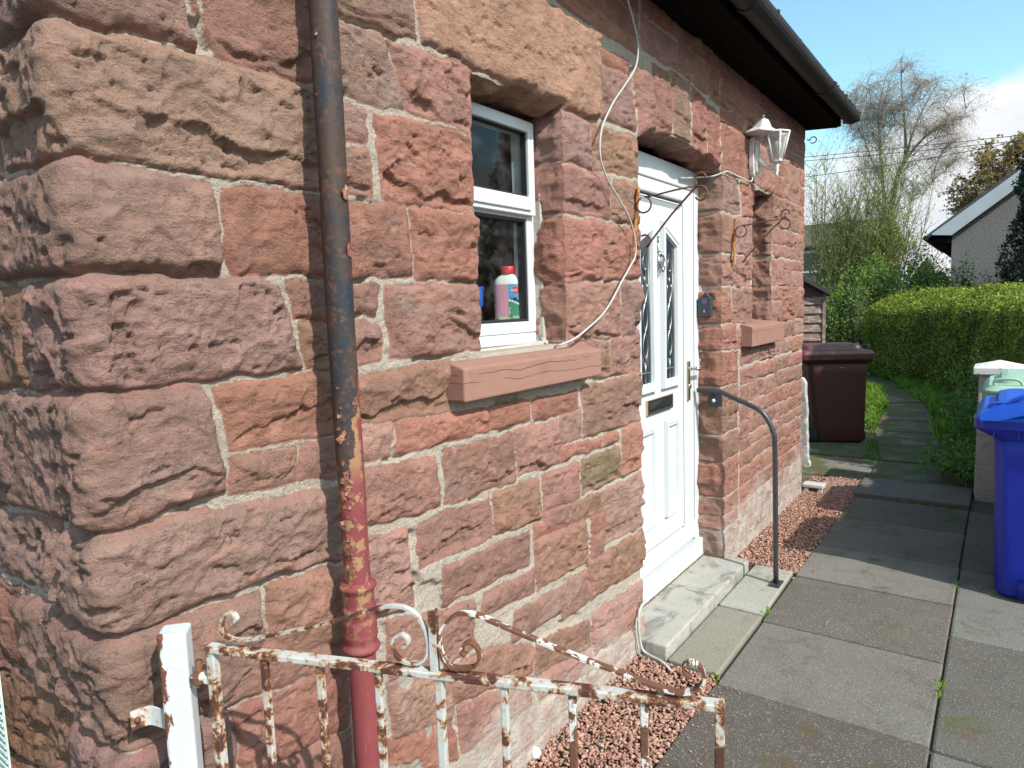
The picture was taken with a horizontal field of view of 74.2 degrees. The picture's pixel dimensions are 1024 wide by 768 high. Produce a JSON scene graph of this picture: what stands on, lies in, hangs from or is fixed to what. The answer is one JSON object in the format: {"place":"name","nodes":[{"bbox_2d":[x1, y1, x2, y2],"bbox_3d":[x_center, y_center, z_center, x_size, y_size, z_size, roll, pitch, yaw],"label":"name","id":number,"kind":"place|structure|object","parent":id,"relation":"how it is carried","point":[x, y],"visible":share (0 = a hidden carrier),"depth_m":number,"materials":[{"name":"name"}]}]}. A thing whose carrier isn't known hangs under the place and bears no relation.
{"place":"outdoors","nodes":[
{"label":"outdoors","id":0,"kind":"place"},
{"bbox_2d":[479,287,483,320],"bbox_3d":[-0.127,-0.272,2.352,0.064,0.130,0.072,3,8,36],"label":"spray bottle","id":1,"kind":"object","parent":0,"point":[481,290],"visible":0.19,"depth_m":2.33,"materials":[{"name":"blue plastic"}]},
{"bbox_2d":[496,315,510,319],"bbox_3d":[-0.028,-0.221,2.323,0.041,0.029,0.073,3,8,36],"label":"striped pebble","id":2,"kind":"object","parent":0,"point":[502,317],"visible":0.48,"depth_m":2.30,"materials":[{"name":"stone"}]},
{"bbox_2d":[531,372,973,767],"bbox_3d":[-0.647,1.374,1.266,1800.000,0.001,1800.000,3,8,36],"label":"ground","id":3,"kind":"structure","parent":0,"point":[751,566],"depth_m":2.64,"materials":[{"name":"soil"}]},
{"bbox_2d":[0,679,10,767],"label":"lattice panel","id":4,"kind":"object","parent":3,"relation":"on","point":[5,761],"visible":1,"depth_m":1.39,"materials":[{"name":"white plastic"}]},
{"bbox_2d":[129,622,203,767],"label":"gate post","id":5,"kind":"object","parent":3,"relation":"on","point":[176,717],"visible":0.96,"depth_m":1.13,"materials":[{"name":"white metal"}]},
{"bbox_2d":[190,603,724,767],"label":"garden gate","id":6,"kind":"structure","parent":5,"relation":"attached to","point":[441,669],"depth_m":1.00,"materials":[{"name":"white metal"}]},
{"bbox_2d":[0,0,861,767],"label":"stone cottage","id":7,"kind":"structure","parent":3,"relation":"on","point":[166,440],"depth_m":1.64,"materials":[{"name":"red stone"}]},
{"bbox_2d":[308,0,380,767],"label":"drainpipe","id":8,"kind":"object","parent":7,"relation":"attached to","point":[357,584],"visible":0.93,"depth_m":1.39,"materials":[{"name":"metal"}]},
{"bbox_2d":[494,266,519,319],"bbox_3d":[-0.011,-0.313,2.381,0.102,0.197,0.062,-1,6,12],"label":"ant killer bottle","id":9,"kind":"object","parent":7,"relation":"on","point":[506,291],"visible":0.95,"depth_m":2.35,"materials":[{"name":"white plastic"}]},
{"bbox_2d":[471,101,547,351],"bbox_3d":[-0.062,-0.487,2.167,0.105,0.765,0.507,3,8,36],"label":"window","id":10,"kind":"structure","parent":7,"relation":"in","point":[519,206],"depth_m":2.28,"materials":[{"name":"white plastic"}]},
{"bbox_2d":[540,0,638,346],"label":"loose cable","id":11,"kind":"object","parent":7,"relation":"attached to","point":[629,267],"visible":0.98,"depth_m":2.48,"materials":[{"name":"white plastic"}]},
{"bbox_2d":[632,172,707,251],"bbox_3d":[0.607,-0.653,2.588,0.292,0.273,0.070,3,8,36],"label":"hanging basket bracket","id":12,"kind":"object","parent":7,"relation":"attached to","point":[638,199],"visible":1,"depth_m":2.62,"materials":[{"name":"metal"}]},
{"bbox_2d":[637,175,707,577],"bbox_3d":[0.737,-0.037,3.297,0.124,1.858,0.881,3,8,36],"label":"door","id":13,"kind":"structure","parent":7,"relation":"in","point":[666,326],"depth_m":3.37,"materials":[{"name":"white plastic"}]},
{"bbox_2d":[698,292,712,316],"bbox_3d":[1.033,-0.425,3.613,0.072,0.130,0.044,3,8,36],"label":"key box","id":14,"kind":"object","parent":7,"relation":"attached to","point":[705,304],"visible":1,"depth_m":3.60,"materials":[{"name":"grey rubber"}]},
{"bbox_2d":[680,171,752,181],"bbox_3d":[1.128,-1.110,3.576,0.755,0.120,0.090,-8,9,-43],"label":"lamp cable","id":15,"kind":"object","parent":7,"relation":"attached to","point":[717,175],"visible":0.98,"depth_m":3.50,"materials":[{"name":"white plastic"}]},
{"bbox_2d":[733,209,790,265],"bbox_3d":[1.316,-0.770,3.565,0.292,0.273,0.054,3,8,36],"label":"hanging basket bracket","id":16,"kind":"object","parent":7,"relation":"attached to","point":[745,225],"visible":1,"depth_m":3.60,"materials":[{"name":"metal"}]},
{"bbox_2d":[745,114,790,178],"bbox_3d":[1.421,-1.336,3.793,0.257,0.350,0.215,3,8,36],"label":"wall lantern","id":17,"kind":"object","parent":7,"relation":"attached to","point":[762,129],"depth_m":3.79,"materials":[{"name":"white metal"}]},
{"bbox_2d":[640,555,748,661],"bbox_3d":[0.849,1.073,3.350,0.306,0.114,1.135,3,8,36],"label":"doorstep","id":18,"kind":"object","parent":3,"relation":"on","point":[678,611],"visible":0.55,"depth_m":3.22,"materials":[{"name":"white stone"}]},
{"bbox_2d":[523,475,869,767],"bbox_3d":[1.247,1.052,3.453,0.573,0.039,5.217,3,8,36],"label":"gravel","id":19,"kind":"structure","parent":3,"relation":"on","point":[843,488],"depth_m":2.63,"materials":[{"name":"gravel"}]},
{"bbox_2d":[532,746,541,759],"bbox_3d":[0.078,1.213,2.224,0.034,0.044,0.040,0,7,20],"label":"pebble","id":20,"kind":"object","parent":19,"relation":"on","point":[536,752],"visible":0.91,"depth_m":2.21,"materials":[{"name":"white stone"}]},
{"bbox_2d":[635,600,671,669],"bbox_3d":[0.567,1.041,2.792,0.088,0.221,0.209,-4,7,-18],"label":"step cable","id":21,"kind":"object","parent":19,"relation":"on","point":[637,623],"visible":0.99,"depth_m":2.82,"materials":[{"name":"white plastic"}]},
{"bbox_2d":[802,481,825,492],"bbox_3d":[2.322,0.798,5.208,0.151,0.072,0.105,3,8,36],"label":"gully cover","id":22,"kind":"object","parent":19,"relation":"on","point":[807,485],"visible":0.81,"depth_m":5.18,"materials":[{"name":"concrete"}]},
{"bbox_2d":[668,565,792,678],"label":"step paving","id":23,"kind":"structure","parent":3,"relation":"on","point":[716,640],"depth_m":3.09,"materials":[{"name":"concrete"}]},
{"bbox_2d":[697,388,783,587],"bbox_3d":[1.195,0.527,3.563,0.445,1.009,0.102,3,8,38],"label":"handrail","id":24,"kind":"object","parent":23,"relation":"on","point":[714,397],"visible":1,"depth_m":3.47,"materials":[{"name":"metal"}]},
{"bbox_2d":[640,421,973,698],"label":"moss grass","id":25,"kind":"structure","parent":3,"relation":"on","point":[874,441],"depth_m":5.66,"materials":[{"name":"green plant"}]},
{"bbox_2d":[802,277,830,342],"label":"garden shed","id":26,"kind":"structure","parent":3,"relation":"on","point":[814,317],"depth_m":8.31,"materials":[{"name":"wood"}]},
{"bbox_2d":[803,218,902,291],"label":"house","id":27,"kind":"structure","parent":3,"relation":"on","point":[806,231],"depth_m":28.23,"materials":[{"name":"grey tile"}]},
{"bbox_2d":[803,251,821,272],"bbox_3d":[12.449,-5.079,28.161,0.900,0.900,0.060,3,8,36],"label":"window","id":28,"kind":"structure","parent":27,"relation":"in","point":[808,262],"depth_m":28.21,"materials":[{"name":"white plastic"}]},
{"bbox_2d":[819,233,899,371],"bbox_3d":[6.840,-1.189,13.646,1.983,3.594,1.345,3,8,36],"label":"shrub","id":29,"kind":"object","parent":3,"relation":"on","point":[845,314],"visible":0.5,"depth_m":13.35,"materials":[{"name":"green plant"}]},
{"bbox_2d":[803,111,951,296],"bbox_3d":[7.907,-3.357,15.211,2.836,5.335,2.644,-2,6,2],"label":"willow bush","id":30,"kind":"object","parent":3,"relation":"on","point":[865,240],"visible":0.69,"depth_m":15.04,"materials":[{"name":"green plant"}]},
{"bbox_2d":[825,45,998,240],"bbox_3d":[15.961,-7.861,27.758,6.324,11.382,3.958,3,8,36],"label":"birch tree","id":31,"kind":"object","parent":3,"relation":"on","point":[874,117],"visible":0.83,"depth_m":27.16,"materials":[{"name":"grey plant"}]},
{"bbox_2d":[869,231,954,323],"bbox_3d":[7.637,-1.159,12.938,1.539,3.463,1.185,3,8,36],"label":"shrub","id":32,"kind":"object","parent":3,"relation":"on","point":[919,277],"visible":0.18,"depth_m":12.82,"materials":[{"name":"green plant"}]},
{"bbox_2d":[853,477,972,511],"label":"raised kerb slab","id":33,"kind":"structure","parent":3,"relation":"on","point":[948,496],"depth_m":4.98,"materials":[{"name":"grey concrete"}]},
{"bbox_2d":[864,372,968,452],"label":"verge grass","id":34,"kind":"structure","parent":3,"relation":"on","point":[877,394],"depth_m":9.27,"materials":[{"name":"green plant"}]},
{"bbox_2d":[915,237,950,286],"bbox_3d":[11.622,-2.365,18.691,1.284,3.401,0.998,-2,6,-2],"label":"shrub","id":35,"kind":"object","parent":3,"relation":"on","point":[937,270],"visible":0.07,"depth_m":18.48,"materials":[{"name":"green plant"}]},
{"bbox_2d":[859,273,1023,390],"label":"hedge","id":36,"kind":"object","parent":3,"relation":"on","point":[930,333],"visible":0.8,"depth_m":10.58,"materials":[{"name":"green plant"}]},
{"bbox_2d":[919,431,975,488],"bbox_3d":[3.621,0.577,5.335,0.715,0.401,1.036,3,8,36],"label":"leafy plant","id":37,"kind":"object","parent":3,"relation":"on","point":[957,466],"visible":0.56,"depth_m":5.28,"materials":[{"name":"green plant"}]},
{"bbox_2d":[934,253,976,288],"bbox_3d":[8.319,-1.075,12.802,0.852,2.739,0.805,3,8,36],"label":"shrub","id":38,"kind":"object","parent":3,"relation":"on","point":[963,281],"visible":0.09,"depth_m":12.66,"materials":[{"name":"green plant"}]},
{"bbox_2d":[937,386,977,458],"bbox_3d":[4.449,0.318,6.361,0.796,0.632,2.096,3,8,36],"label":"leafy plant","id":39,"kind":"object","parent":3,"relation":"on","point":[963,419],"visible":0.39,"depth_m":6.11,"materials":[{"name":"green plant"}]},
{"bbox_2d":[935,131,1023,214],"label":"bronze tree","id":40,"kind":"object","parent":3,"relation":"on","point":[986,159],"visible":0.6,"depth_m":19.44,"materials":[{"name":"brown plant"}]},
{"bbox_2d":[944,349,1019,405],"bbox_3d":[5.212,0.037,7.446,0.801,0.900,1.351,3,8,36],"label":"leafy plant","id":41,"kind":"object","parent":3,"relation":"on","point":[974,385],"visible":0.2,"depth_m":7.39,"materials":[{"name":"green plant"}]},
{"bbox_2d":[958,252,1019,288],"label":"bank of ivy","id":42,"kind":"structure","parent":3,"relation":"on","point":[987,275],"depth_m":12.40,"materials":[{"name":"green plant"}]},
{"bbox_2d":[993,150,1023,286],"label":"conifer","id":43,"kind":"object","parent":3,"relation":"on","point":[1016,231],"visible":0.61,"depth_m":11.58,"materials":[{"name":"green plant"}]},
{"bbox_2d":[655,497,968,767],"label":"path","id":44,"kind":"structure","parent":0,"point":[852,684],"depth_m":2.78,"materials":[{"name":"grey concrete"}]},
{"bbox_2d":[602,478,938,767],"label":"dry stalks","id":45,"kind":"object","parent":44,"relation":"on","point":[652,711],"visible":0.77,"depth_m":2.29,"materials":[{"name":"beige plant"}]},
{"bbox_2d":[801,434,966,487],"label":"yard paving","id":46,"kind":"structure","parent":0,"point":[838,459],"depth_m":5.89,"materials":[{"name":"grey concrete"}]},
{"bbox_2d":[802,342,874,441],"bbox_3d":[3.274,0.077,7.061,0.777,1.009,0.570,-1,6,10],"label":"wheelie bin","id":47,"kind":"object","parent":46,"relation":"on","point":[834,374],"visible":0.83,"depth_m":6.84,"materials":[{"name":"brown plastic"}]},
{"bbox_2d":[770,0,1023,282],"label":"sky","id":48,"kind":"structure","parent":0,"point":[984,39],"materials":[{"name":"blue"}]},
{"bbox_2d":[866,375,950,465],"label":"garden path","id":49,"kind":"structure","parent":0,"point":[904,433],"depth_m":7.50,"materials":[{"name":"grey concrete"}]},
{"bbox_2d":[807,141,1017,176],"bbox_3d":[6.940,-4.211,12.282,8.320,0.574,0.011,1,7,26],"label":"overhead wire","id":50,"kind":"object","parent":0,"point":[915,160],"visible":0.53,"depth_m":12.15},
{"bbox_2d":[809,135,1020,156],"bbox_3d":[6.913,-4.356,12.407,8.001,0.411,0.011,3,8,36],"label":"overhead wire","id":51,"kind":"object","parent":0,"point":[917,146],"visible":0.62,"depth_m":12.11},
{"bbox_2d":[807,140,1023,160],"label":"overhead wire","id":52,"kind":"object","parent":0,"point":[918,150],"visible":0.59,"depth_m":12.19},
{"bbox_2d":[923,166,1023,287],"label":"roughcast house","id":53,"kind":"structure","parent":0,"point":[977,228],"depth_m":13.34,"materials":[{"name":"stone"}]},
{"bbox_2d":[929,489,1023,767],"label":"side path","id":54,"kind":"structure","parent":0,"point":[980,719],"depth_m":2.65,"materials":[{"name":"concrete"}]},
{"bbox_2d":[973,360,1023,502],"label":"gate pier","id":55,"kind":"structure","parent":54,"relation":"on","point":[984,476],"depth_m":4.77,"materials":[{"name":"concrete"}]},
{"bbox_2d":[974,388,1023,600],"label":"wheelie bin","id":56,"kind":"object","parent":54,"relation":"on","point":[999,417],"visible":1,"depth_m":3.21,"materials":[{"name":"blue plastic"}]},
{"bbox_2d":[982,369,1023,398],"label":"wheelie bin","id":57,"kind":"object","parent":54,"relation":"on","point":[1005,379],"visible":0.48,"depth_m":3.92,"materials":[{"name":"green plastic"}]}
]}

